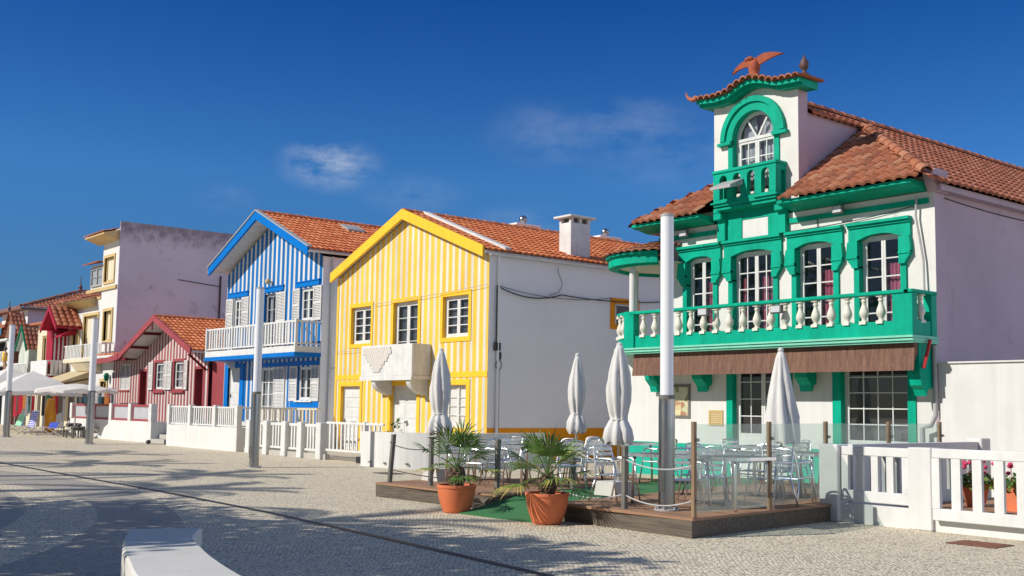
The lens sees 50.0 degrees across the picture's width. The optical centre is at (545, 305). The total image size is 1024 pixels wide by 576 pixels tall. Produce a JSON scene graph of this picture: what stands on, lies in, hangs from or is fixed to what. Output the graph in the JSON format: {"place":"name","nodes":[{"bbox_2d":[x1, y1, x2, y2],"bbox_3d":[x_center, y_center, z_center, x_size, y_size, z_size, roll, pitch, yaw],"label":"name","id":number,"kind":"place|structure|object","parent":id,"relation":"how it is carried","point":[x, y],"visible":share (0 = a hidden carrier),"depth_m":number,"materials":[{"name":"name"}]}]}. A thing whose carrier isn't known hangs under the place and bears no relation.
{"place":"outdoors","nodes":[
{"label":"outdoors","id":0,"kind":"place"},
{"bbox_2d":[13,323,41,426],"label":"green trimmed house","id":1,"kind":"structure","parent":0,"point":[26,345],"depth_m":69.90,"materials":[{"name":"paint"}]},
{"bbox_2d":[96,314,224,421],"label":"red house","id":2,"kind":"structure","parent":0,"point":[164,366],"depth_m":51.43,"materials":[{"name":"paint"}]},
{"bbox_2d":[156,362,163,388],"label":"window","id":3,"kind":"structure","parent":2,"relation":"in","point":[159,375],"depth_m":52.61,"materials":[{"name":"white paint"}]},
{"bbox_2d":[175,361,182,388],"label":"window","id":4,"kind":"structure","parent":2,"relation":"in","point":[179,365],"depth_m":50.80,"materials":[{"name":"white paint"}]},
{"bbox_2d":[145,442,360,460],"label":"forecourt paving","id":5,"kind":"structure","parent":0,"point":[343,456],"depth_m":34.97,"materials":[{"name":"grey stone"}]},
{"bbox_2d":[219,421,315,427],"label":"house landing","id":6,"kind":"object","parent":5,"relation":"on","point":[243,423],"visible":0.07,"depth_m":41.80,"materials":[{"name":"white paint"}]},
{"bbox_2d":[261,408,317,435],"bbox_3d":[-9.284,4.117,39.090,0.050,0.930,4.700,5,-7,-40],"label":"stair railing","id":7,"kind":"object","parent":6,"relation":"on","point":[306,412],"visible":0.36,"depth_m":38.27,"materials":[{"name":"white wood"}]},
{"bbox_2d":[204,209,381,448],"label":"blue house","id":8,"kind":"structure","parent":0,"point":[289,263],"depth_m":42.83,"materials":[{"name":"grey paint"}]},
{"bbox_2d":[229,368,239,406],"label":"door","id":9,"kind":"structure","parent":8,"relation":"in","point":[234,373],"depth_m":45.98,"materials":[{"name":"white paint"}]},
{"bbox_2d":[235,299,241,325],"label":"window","id":10,"kind":"structure","parent":8,"relation":"in","point":[238,302],"depth_m":46.32,"materials":[{"name":"white paint"}]},
{"bbox_2d":[261,368,273,420],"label":"glazed door","id":11,"kind":"structure","parent":8,"relation":"in","point":[267,373],"depth_m":43.75,"materials":[{"name":"white paint"}]},
{"bbox_2d":[265,294,275,347],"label":"balcony door","id":12,"kind":"structure","parent":8,"relation":"in","point":[271,299],"depth_m":44.18,"materials":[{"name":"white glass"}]},
{"bbox_2d":[299,367,310,399],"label":"window","id":13,"kind":"structure","parent":8,"relation":"in","point":[304,380],"depth_m":41.50,"materials":[{"name":"white paint"}]},
{"bbox_2d":[301,288,312,319],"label":"window","id":14,"kind":"structure","parent":8,"relation":"in","point":[307,294],"depth_m":41.79,"materials":[{"name":"white paint"}]},
{"bbox_2d":[326,421,384,462],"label":"white picket gate","id":15,"kind":"structure","parent":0,"point":[365,426],"depth_m":31.18,"materials":[{"name":"paint"}]},
{"bbox_2d":[360,431,544,469],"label":"curved garden wall","id":16,"kind":"structure","parent":0,"point":[375,448],"depth_m":28.33,"materials":[{"name":"white paint"}]},
{"bbox_2d":[330,208,659,459],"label":"yellow house","id":17,"kind":"structure","parent":0,"point":[511,319],"depth_m":34.98,"materials":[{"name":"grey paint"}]},
{"bbox_2d":[342,386,359,449],"bbox_3d":[-6.773,3.945,38.463,0.124,2.220,1.310,5,-7,-40],"label":"door","id":18,"kind":"structure","parent":17,"relation":"in","point":[351,393],"depth_m":38.60,"materials":[{"name":"white paint"}]},
{"bbox_2d":[353,306,370,343],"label":"window","id":19,"kind":"structure","parent":17,"relation":"in","point":[362,316],"depth_m":38.50,"materials":[{"name":"white paint"}]},
{"bbox_2d":[393,386,415,432],"bbox_3d":[-4.565,3.729,35.847,0.124,2.220,1.570,5,-7,-40],"label":"door","id":20,"kind":"structure","parent":17,"relation":"in","point":[404,400],"depth_m":35.96,"materials":[{"name":"white paint"}]},
{"bbox_2d":[396,301,417,343],"bbox_3d":[-4.310,0.905,36.289,0.580,2.030,1.480,5,-7,-40],"label":"balcony door","id":21,"kind":"structure","parent":17,"relation":"in","point":[406,312],"depth_m":36.31,"materials":[{"name":"white paint"}]},
{"bbox_2d":[447,385,465,427],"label":"window","id":22,"kind":"structure","parent":17,"relation":"in","point":[456,407],"depth_m":33.73,"materials":[{"name":"white paint"}]},
{"bbox_2d":[445,295,468,337],"bbox_3d":[-2.481,0.358,34.161,0.580,1.290,1.370,5,-7,-40],"label":"window","id":23,"kind":"structure","parent":17,"relation":"in","point":[456,306],"depth_m":34.10,"materials":[{"name":"white paint"}]},
{"bbox_2d":[610,298,639,328],"bbox_3d":[2.629,0.293,36.262,1.320,1.020,0.030,5,-7,-40],"label":"side window","id":24,"kind":"structure","parent":17,"relation":"in","point":[616,308],"depth_m":36.02,"materials":[{"name":"yellow paint"}]},
{"bbox_2d":[0,424,1023,575],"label":"ground","id":25,"kind":"structure","parent":0,"point":[53,524],"depth_m":13.97,"materials":[{"name":"grey stone"}]},
{"bbox_2d":[1,324,15,436],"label":"street lamp","id":26,"kind":"object","parent":25,"relation":"on","point":[7,412],"visible":0.98,"depth_m":48.80,"materials":[{"name":"silver metal"}]},
{"bbox_2d":[0,369,24,382],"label":"open parasol","id":27,"kind":"object","parent":25,"relation":"on","point":[3,375],"visible":0.06,"depth_m":56.38,"materials":[{"name":"white fabric"}]},
{"bbox_2d":[11,395,36,431],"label":"clothes rack","id":28,"kind":"object","parent":25,"relation":"on","point":[21,403],"visible":0.84,"depth_m":60.06,"materials":[{"name":"fabric"}]},
{"bbox_2d":[18,410,39,434],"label":"beach chair","id":29,"kind":"object","parent":25,"relation":"on","point":[33,417],"visible":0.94,"depth_m":52.89,"materials":[{"name":"blue fabric"}]},
{"bbox_2d":[0,301,70,425],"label":"brown gable house","id":30,"kind":"structure","parent":25,"relation":"on","point":[17,319],"depth_m":72.56,"materials":[{"name":"white paint"}]},
{"bbox_2d":[0,371,82,433],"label":"open parasol","id":31,"kind":"object","parent":25,"relation":"on","point":[29,383],"visible":0.77,"depth_m":53.45,"materials":[{"name":"white fabric"}]},
{"bbox_2d":[44,395,55,432],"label":"beach float","id":32,"kind":"object","parent":25,"relation":"on","point":[50,412],"visible":0.81,"depth_m":53.31,"materials":[{"name":"orange plastic"}]},
{"bbox_2d":[0,281,101,421],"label":"hip roofed house","id":33,"kind":"structure","parent":25,"relation":"on","point":[34,315],"depth_m":76.85,"materials":[{"name":"white paint"}]},
{"bbox_2d":[36,396,65,432],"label":"clothes rack","id":34,"kind":"object","parent":25,"relation":"on","point":[59,404],"visible":0.41,"depth_m":56.31,"materials":[{"name":"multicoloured metal"}]},
{"bbox_2d":[30,306,82,429],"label":"crimson house","id":35,"kind":"structure","parent":25,"relation":"on","point":[59,326],"depth_m":62.89,"materials":[{"name":"red paint"}]},
{"bbox_2d":[34,384,117,437],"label":"open parasol","id":36,"kind":"object","parent":25,"relation":"on","point":[70,388],"visible":0.91,"depth_m":48.15,"materials":[{"name":"white fabric"}]},
{"bbox_2d":[68,397,86,428],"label":"clothes rack","id":37,"kind":"object","parent":25,"relation":"on","point":[81,400],"visible":0.31,"depth_m":55.07,"materials":[{"name":"silver metal"}]},
{"bbox_2d":[83,318,98,443],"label":"street lamp","id":38,"kind":"object","parent":25,"relation":"on","point":[89,431],"visible":1,"depth_m":41.85,"materials":[{"name":"silver metal"}]},
{"bbox_2d":[69,403,206,441],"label":"red framed fence","id":39,"kind":"object","parent":25,"relation":"on","point":[128,422],"visible":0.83,"depth_m":46.48,"materials":[{"name":"white paint"}]},
{"bbox_2d":[52,221,233,428],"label":"cream apartment house","id":40,"kind":"structure","parent":25,"relation":"on","point":[142,274],"depth_m":59.30,"materials":[{"name":"white paint"}]},
{"bbox_2d":[85,315,96,348],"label":"balcony door","id":41,"kind":"structure","parent":40,"relation":"in","point":[88,328],"depth_m":61.13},
{"bbox_2d":[105,311,110,340],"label":"window","id":42,"kind":"structure","parent":40,"relation":"in","point":[108,314],"depth_m":58.81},
{"bbox_2d":[106,257,113,281],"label":"window","id":43,"kind":"structure","parent":40,"relation":"in","point":[110,261],"depth_m":59.10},
{"bbox_2d":[121,528,240,575],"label":"curved bench","id":44,"kind":"object","parent":25,"relation":"on","point":[166,552],"visible":1,"depth_m":8.34,"materials":[{"name":"white concrete"}]},
{"bbox_2d":[166,404,322,451],"bbox_3d":[-11.076,4.454,40.369,3.460,1.550,6.200,5,-7,-40],"label":"white baluster fence","id":45,"kind":"object","parent":25,"relation":"on","point":[213,435],"visible":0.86,"depth_m":38.53,"materials":[{"name":"paint"}]},
{"bbox_2d":[247,287,264,467],"bbox_3d":[-7.349,1.812,27.933,0.360,4.595,0.360,5,-7,-40],"label":"street lamp","id":46,"kind":"object","parent":25,"relation":"on","point":[254,446],"visible":1,"depth_m":27.84,"materials":[{"name":"silver metal"}]},
{"bbox_2d":[0,462,554,575],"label":"drain channel","id":47,"kind":"object","parent":25,"relation":"on","point":[469,557],"visible":1,"depth_m":13.93,"materials":[{"name":"black metal"}]},
{"bbox_2d":[244,420,329,459],"bbox_3d":[-8.213,4.165,34.352,0.260,1.080,5.500,5,-7,-40],"label":"white picket fence","id":48,"kind":"object","parent":25,"relation":"on","point":[287,444],"visible":0.82,"depth_m":33.88,"materials":[{"name":"wood"}]},
{"bbox_2d":[409,417,509,513],"bbox_3d":[-1.398,2.428,16.835,1.518,1.459,1.596,-2,-6,28],"label":"potted palm","id":49,"kind":"object","parent":25,"relation":"on","point":[456,494],"visible":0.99,"depth_m":16.55,"materials":[{"name":"ceramic"}]},
{"bbox_2d":[375,476,657,508],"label":"wooden deck","id":50,"kind":"structure","parent":25,"relation":"on","point":[417,490],"depth_m":18.76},
{"bbox_2d":[387,434,395,481],"bbox_3d":[-2.731,2.712,19.455,0.124,0.855,0.195,5,-7,-40],"label":"rope post","id":51,"kind":"object","parent":50,"relation":"on","point":[391,457],"visible":1,"depth_m":19.42,"materials":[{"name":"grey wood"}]},
{"bbox_2d":[428,437,434,485],"bbox_3d":[-1.960,2.666,18.773,0.124,0.830,0.103,5,-7,-40],"label":"rope post","id":52,"kind":"object","parent":50,"relation":"on","point":[430,463],"visible":0.8,"depth_m":18.74,"materials":[{"name":"grey wood"}]},
{"bbox_2d":[421,467,448,481],"bbox_3d":[-1.952,3.098,20.123,0.440,0.220,0.520,5,-7,-40],"label":"parasol base","id":53,"kind":"object","parent":50,"relation":"on","point":[441,474],"visible":0.5,"depth_m":19.90,"materials":[{"name":"white stone"}]},
{"bbox_2d":[427,348,452,466],"bbox_3d":[-1.958,1.994,20.188,0.484,2.430,0.484,5,-7,-40],"label":"closed parasol","id":54,"kind":"object","parent":53,"relation":"on","point":[440,391],"visible":0.9,"depth_m":20.11,"materials":[{"name":"white fabric"}]},
{"bbox_2d":[441,441,503,483],"bbox_3d":[-1.319,2.811,19.632,0.784,0.718,0.824,5,-7,-41],"label":"cafe table","id":55,"kind":"object","parent":50,"relation":"on","point":[468,465],"visible":0.22,"depth_m":19.62,"materials":[{"name":"silver metal"}]},
{"bbox_2d":[463,438,504,486],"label":"cafe chair","id":56,"kind":"object","parent":50,"relation":"on","point":[490,448],"visible":0.56,"depth_m":18.74,"materials":[{"name":"silver metal"}]},
{"bbox_2d":[494,439,500,493],"bbox_3d":[-0.754,2.526,17.221,0.124,0.850,0.103,5,-7,-40],"label":"rope post","id":57,"kind":"object","parent":50,"relation":"on","point":[497,448],"visible":0.98,"depth_m":17.19,"materials":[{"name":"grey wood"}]},
{"bbox_2d":[484,436,525,480],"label":"cafe chair","id":58,"kind":"object","parent":50,"relation":"on","point":[513,438],"visible":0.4,"depth_m":20.20,"materials":[{"name":"silver metal"}]},
{"bbox_2d":[488,437,531,484],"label":"cafe chair","id":59,"kind":"object","parent":50,"relation":"on","point":[505,439],"visible":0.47,"depth_m":19.54,"materials":[{"name":"silver metal"}]},
{"bbox_2d":[492,444,551,484],"bbox_3d":[-0.362,2.746,18.806,0.784,0.718,0.824,5,-7,-40],"label":"cafe table","id":60,"kind":"object","parent":50,"relation":"on","point":[516,446],"visible":0.3,"depth_m":18.61,"materials":[{"name":"silver metal"}]},
{"bbox_2d":[544,440,587,489],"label":"cafe chair","id":61,"kind":"object","parent":50,"relation":"on","point":[581,449],"visible":0.53,"depth_m":18.42,"materials":[{"name":"silver metal"}]},
{"bbox_2d":[566,353,586,470],"bbox_3d":[0.612,2.188,22.070,0.418,2.460,0.420,5,-7,-40],"label":"closed parasol","id":62,"kind":"object","parent":50,"relation":"on","point":[576,423],"visible":1,"depth_m":21.99,"materials":[{"name":"white fabric"}]},
{"bbox_2d":[562,436,600,480],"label":"cafe chair","id":63,"kind":"object","parent":50,"relation":"on","point":[588,438],"visible":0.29,"depth_m":20.89,"materials":[{"name":"silver metal"}]},
{"bbox_2d":[564,438,605,484],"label":"cafe chair","id":64,"kind":"object","parent":50,"relation":"on","point":[592,440],"visible":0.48,"depth_m":19.73,"materials":[{"name":"silver metal"}]},
{"bbox_2d":[597,442,657,481],"bbox_3d":[1.537,2.942,20.655,0.784,0.718,0.824,5,-7,-39],"label":"cafe table","id":65,"kind":"object","parent":50,"relation":"on","point":[641,444],"visible":0.59,"depth_m":20.58,"materials":[{"name":"silver metal"}]},
{"bbox_2d":[490,427,606,524],"bbox_3d":[-0.092,2.339,15.226,1.659,1.370,1.707,5,-7,-40],"label":"potted palm","id":66,"kind":"object","parent":25,"relation":"on","point":[547,503],"visible":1,"depth_m":15.05,"materials":[{"name":"plant"}]},
{"bbox_2d":[458,477,765,522],"bbox_3d":[1.751,3.286,19.025,1.803,0.236,8.326,-3,-7,37],"label":"green carpet","id":67,"kind":"object","parent":25,"relation":"on","point":[514,508],"visible":0.31,"depth_m":16.73,"materials":[{"name":"green carpet"}]},
{"bbox_2d":[570,439,575,488],"bbox_3d":[0.467,2.674,18.527,0.124,0.830,0.103,5,-7,-40],"label":"rope post","id":68,"kind":"object","parent":67,"relation":"on","point":[572,475],"visible":0.34,"depth_m":18.48,"materials":[{"name":"grey wood"}]},
{"bbox_2d":[594,480,636,496],"bbox_3d":[1.095,2.865,17.207,0.440,0.220,0.520,5,-7,-40],"label":"parasol base","id":69,"kind":"object","parent":67,"relation":"on","point":[603,487],"visible":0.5,"depth_m":17.08,"materials":[{"name":"white stone"}]},
{"bbox_2d":[602,342,633,480],"bbox_3d":[1.156,1.777,17.273,0.503,2.400,0.500,5,-7,-40],"label":"closed parasol","id":70,"kind":"object","parent":69,"relation":"on","point":[618,430],"visible":0.98,"depth_m":17.18,"materials":[{"name":"white fabric"}]},
{"bbox_2d":[563,481,831,538],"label":"wooden deck","id":71,"kind":"structure","parent":25,"relation":"on","point":[721,517],"depth_m":15.05,"materials":[{"name":"brown wood"}]},
{"bbox_2d":[588,444,640,503],"bbox_3d":[1.003,2.454,16.031,0.573,0.826,0.568,-4,-7,43],"label":"cafe chair","id":72,"kind":"object","parent":71,"relation":"on","point":[614,474],"visible":0.87,"depth_m":16.07,"materials":[{"name":"silver metal"}]},
{"bbox_2d":[621,446,628,508],"bbox_3d":[1.075,2.333,14.899,0.124,0.850,0.103,5,-7,-40],"label":"rope post","id":73,"kind":"object","parent":71,"relation":"on","point":[624,477],"visible":1,"depth_m":14.87,"materials":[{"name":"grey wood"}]},
{"bbox_2d":[654,213,678,510],"bbox_3d":[1.651,0.742,14.914,0.336,4.035,0.336,5,-7,-40],"label":"street lamp","id":74,"kind":"object","parent":71,"relation":"on","point":[666,447],"visible":0.99,"depth_m":14.83,"materials":[{"name":"silver metal"}]},
{"bbox_2d":[628,452,704,504],"bbox_3d":[1.714,2.485,15.728,0.784,0.718,0.824,5,-7,-39],"label":"cafe table","id":75,"kind":"object","parent":71,"relation":"on","point":[648,454],"visible":0.34,"depth_m":15.73,"materials":[{"name":"silver metal"}]},
{"bbox_2d":[675,447,711,509],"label":"cafe chair","id":76,"kind":"object","parent":71,"relation":"on","point":[685,463],"visible":0.56,"depth_m":15.34,"materials":[{"name":"silver metal"}]},
{"bbox_2d":[677,445,729,503],"bbox_3d":[2.333,2.485,16.185,0.573,0.826,0.568,5,-7,-38],"label":"cafe chair","id":77,"kind":"object","parent":71,"relation":"on","point":[715,464],"visible":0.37,"depth_m":16.21,"materials":[{"name":"silver metal"}]},
{"bbox_2d":[682,442,729,493],"bbox_3d":[2.583,2.631,17.717,0.573,0.826,0.568,-4,-7,44],"label":"cafe chair","id":78,"kind":"object","parent":71,"relation":"on","point":[699,444],"visible":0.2,"depth_m":17.69,"materials":[{"name":"silver metal"}]},
{"bbox_2d":[683,446,731,505],"bbox_3d":[2.364,2.451,15.816,0.568,0.826,0.573,4,-6,-35],"label":"cafe chair","id":79,"kind":"object","parent":71,"relation":"on","point":[706,449],"visible":0.52,"depth_m":15.82,"materials":[{"name":"silver metal"}]},
{"bbox_2d":[697,450,761,499],"bbox_3d":[2.783,2.618,17.013,0.784,0.718,0.824,5,-7,-37],"label":"cafe table","id":80,"kind":"object","parent":71,"relation":"on","point":[737,452],"visible":0.45,"depth_m":16.84,"materials":[{"name":"silver metal"}]},
{"bbox_2d":[697,455,775,511],"bbox_3d":[2.594,2.435,15.072,0.784,0.718,0.824,5,-7,-37],"label":"cafe table","id":81,"kind":"object","parent":71,"relation":"on","point":[734,459],"visible":0.93,"depth_m":14.99,"materials":[{"name":"silver metal"}]},
{"bbox_2d":[718,438,758,484],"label":"cafe chair","id":82,"kind":"object","parent":71,"relation":"on","point":[734,441],"visible":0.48,"depth_m":20.50,"materials":[{"name":"silver metal"}]},
{"bbox_2d":[737,444,781,497],"bbox_3d":[3.402,2.618,17.471,0.573,0.826,0.568,6,-7,-43],"label":"cafe chair","id":83,"kind":"object","parent":71,"relation":"on","point":[759,471],"visible":0.45,"depth_m":17.47,"materials":[{"name":"silver metal"}]},
{"bbox_2d":[732,445,795,485],"bbox_3d":[3.948,2.894,19.809,0.784,0.718,0.824,6,-7,-42],"label":"cafe table","id":84,"kind":"object","parent":71,"relation":"on","point":[746,446],"visible":0.35,"depth_m":19.81,"materials":[{"name":"silver metal"}]},
{"bbox_2d":[743,448,798,508],"bbox_3d":[3.201,2.436,15.544,0.573,0.826,0.568,5,-7,-37],"label":"cafe chair","id":85,"kind":"object","parent":71,"relation":"on","point":[774,478],"visible":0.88,"depth_m":15.51,"materials":[{"name":"silver metal"}]},
{"bbox_2d":[760,348,800,487],"bbox_3d":[4.038,1.933,18.709,0.679,2.430,0.684,5,-7,-40],"label":"closed parasol","id":86,"kind":"object","parent":71,"relation":"on","point":[782,414],"visible":0.91,"depth_m":18.57,"materials":[{"name":"white fabric"}]},
{"bbox_2d":[757,444,806,497],"bbox_3d":[3.776,2.630,17.544,0.568,0.826,0.573,5,-7,-40],"label":"cafe chair","id":87,"kind":"object","parent":71,"relation":"on","point":[764,452],"visible":0.47,"depth_m":17.52,"materials":[{"name":"silver metal"}]},
{"bbox_2d":[764,448,817,506],"bbox_3d":[3.539,2.470,15.865,0.568,0.826,0.573,-4,-7,43],"label":"cafe chair","id":88,"kind":"object","parent":71,"relation":"on","point":[796,463],"visible":0.72,"depth_m":15.72,"materials":[{"name":"silver metal"}]},
{"bbox_2d":[772,442,810,486],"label":"cafe chair","id":89,"kind":"object","parent":71,"relation":"on","point":[800,449],"visible":0.3,"depth_m":19.10,"materials":[{"name":"silver metal"}]},
{"bbox_2d":[772,451,818,501],"bbox_3d":[4.013,2.621,16.871,0.784,0.718,0.824,6,-7,-42],"label":"cafe table","id":90,"kind":"object","parent":71,"relation":"on","point":[810,454],"visible":0.44,"depth_m":16.84,"materials":[{"name":"silver metal"}]},
{"bbox_2d":[691,421,944,517],"bbox_3d":[4.165,2.315,16.175,6.693,1.200,0.386,6,-7,-44],"label":"glass wind screen","id":91,"kind":"object","parent":71,"relation":"on","point":[769,439],"visible":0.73,"depth_m":14.97,"materials":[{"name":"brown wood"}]},
{"bbox_2d":[847,438,991,505],"bbox_3d":[5.970,2.720,17.465,3.930,1.180,0.300,5,-7,-40],"label":"return fence","id":92,"kind":"object","parent":25,"relation":"on","point":[976,444],"visible":0.19,"depth_m":17.31,"materials":[{"name":"white paint"}]},
{"bbox_2d":[819,444,1023,540],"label":"white panel fence","id":93,"kind":"object","parent":25,"relation":"on","point":[839,494],"visible":0.94,"depth_m":15.44,"materials":[{"name":"paint"}]},
{"bbox_2d":[931,448,1023,528],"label":"white sliding gate","id":94,"kind":"structure","parent":93,"relation":"attached to","point":[979,515],"depth_m":14.30,"materials":[{"name":"paint"}]},
{"bbox_2d":[945,540,1013,548],"bbox_3d":[5.315,2.918,13.422,0.480,0.014,0.640,5,-7,-40],"label":"drain cover","id":95,"kind":"object","parent":25,"relation":"on","point":[980,544],"visible":1,"depth_m":13.37,"materials":[{"name":"metal"}]},
{"bbox_2d":[937,360,1023,496],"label":"courtyard wall","id":96,"kind":"structure","parent":25,"relation":"on","point":[981,399],"depth_m":20.46,"materials":[{"name":"white paint"}]},
{"bbox_2d":[0,0,1023,334],"label":"sky","id":97,"kind":"structure","parent":0,"point":[204,115],"materials":[{"name":"blue"}]},
{"bbox_2d":[602,55,1023,482],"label":"green balcony house","id":98,"kind":"structure","parent":0,"point":[866,275],"depth_m":23.85,"materials":[{"name":"white paint"}]},
{"bbox_2d":[690,257,712,331],"bbox_3d":[4.011,-0.088,26.447,0.580,2.090,0.870,5,-7,-40],"label":"window","id":99,"kind":"structure","parent":98,"relation":"in","point":[701,285],"depth_m":26.58,"materials":[{"name":"white paint"}]},
{"bbox_2d":[736,250,773,329],"bbox_3d":[5.041,-0.189,25.227,0.580,2.090,1.210,5,-7,-40],"label":"window","id":100,"kind":"structure","parent":98,"relation":"in","point":[754,279],"depth_m":25.45,"materials":[{"name":"white paint"}]},
{"bbox_2d":[737,111,773,191],"bbox_3d":[4.981,-3.617,25.413,0.270,1.850,1.200,5,-7,-40],"label":"arched window","id":101,"kind":"structure","parent":98,"relation":"in","point":[748,148],"depth_m":25.51,"materials":[{"name":"white paint"}]},
{"bbox_2d":[732,52,783,76],"bbox_3d":[4.785,-5.474,25.081,0.301,0.521,1.470,5,-7,-40],"label":"eagle statue","id":102,"kind":"object","parent":98,"relation":"on","point":[751,64],"visible":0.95,"depth_m":25.01,"materials":[{"name":"ceramic"}]},
{"bbox_2d":[736,373,786,476],"bbox_3d":[5.121,2.556,24.865,0.580,2.620,1.540,5,-7,-40],"label":"entrance door","id":103,"kind":"structure","parent":98,"relation":"in","point":[752,389],"depth_m":25.32,"materials":[{"name":"white paint"}]},
{"bbox_2d":[799,242,833,325],"bbox_3d":[6.138,-0.296,23.927,0.580,2.090,1.000,5,-7,-40],"label":"window","id":104,"kind":"structure","parent":98,"relation":"in","point":[816,275],"depth_m":24.11,"materials":[{"name":"white paint"}]},
{"bbox_2d":[845,371,907,443],"bbox_3d":[7.020,2.370,22.615,0.580,2.620,1.560,5,-7,-40],"label":"shop window","id":105,"kind":"structure","parent":98,"relation":"in","point":[873,399],"depth_m":22.99,"materials":[{"name":"glass"}]},
{"bbox_2d":[862,234,900,321],"bbox_3d":[7.168,-0.397,22.706,0.580,2.090,1.000,5,-7,-40],"label":"window","id":106,"kind":"structure","parent":98,"relation":"in","point":[881,268],"depth_m":22.90,"materials":[{"name":"white paint"}]},
{"bbox_2d":[896,497,1016,514],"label":"courtyard floor","id":107,"kind":"structure","parent":0,"point":[989,507],"depth_m":16.47,"materials":[{"name":"grey stone"}]},
{"bbox_2d":[962,460,993,506],"bbox_3d":[6.505,2.684,16.554,0.618,0.696,0.632,5,-7,-40],"label":"potted geranium","id":108,"kind":"object","parent":107,"relation":"on","point":[967,486],"visible":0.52,"depth_m":16.45,"materials":[{"name":"ceramic"}]},
{"bbox_2d":[989,462,1016,511],"bbox_3d":[6.812,2.631,15.955,0.632,0.697,0.631,5,-7,-40],"label":"potted geranium","id":109,"kind":"object","parent":107,"relation":"on","point":[1011,497],"visible":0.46,"depth_m":15.81,"materials":[{"name":"ceramic"}]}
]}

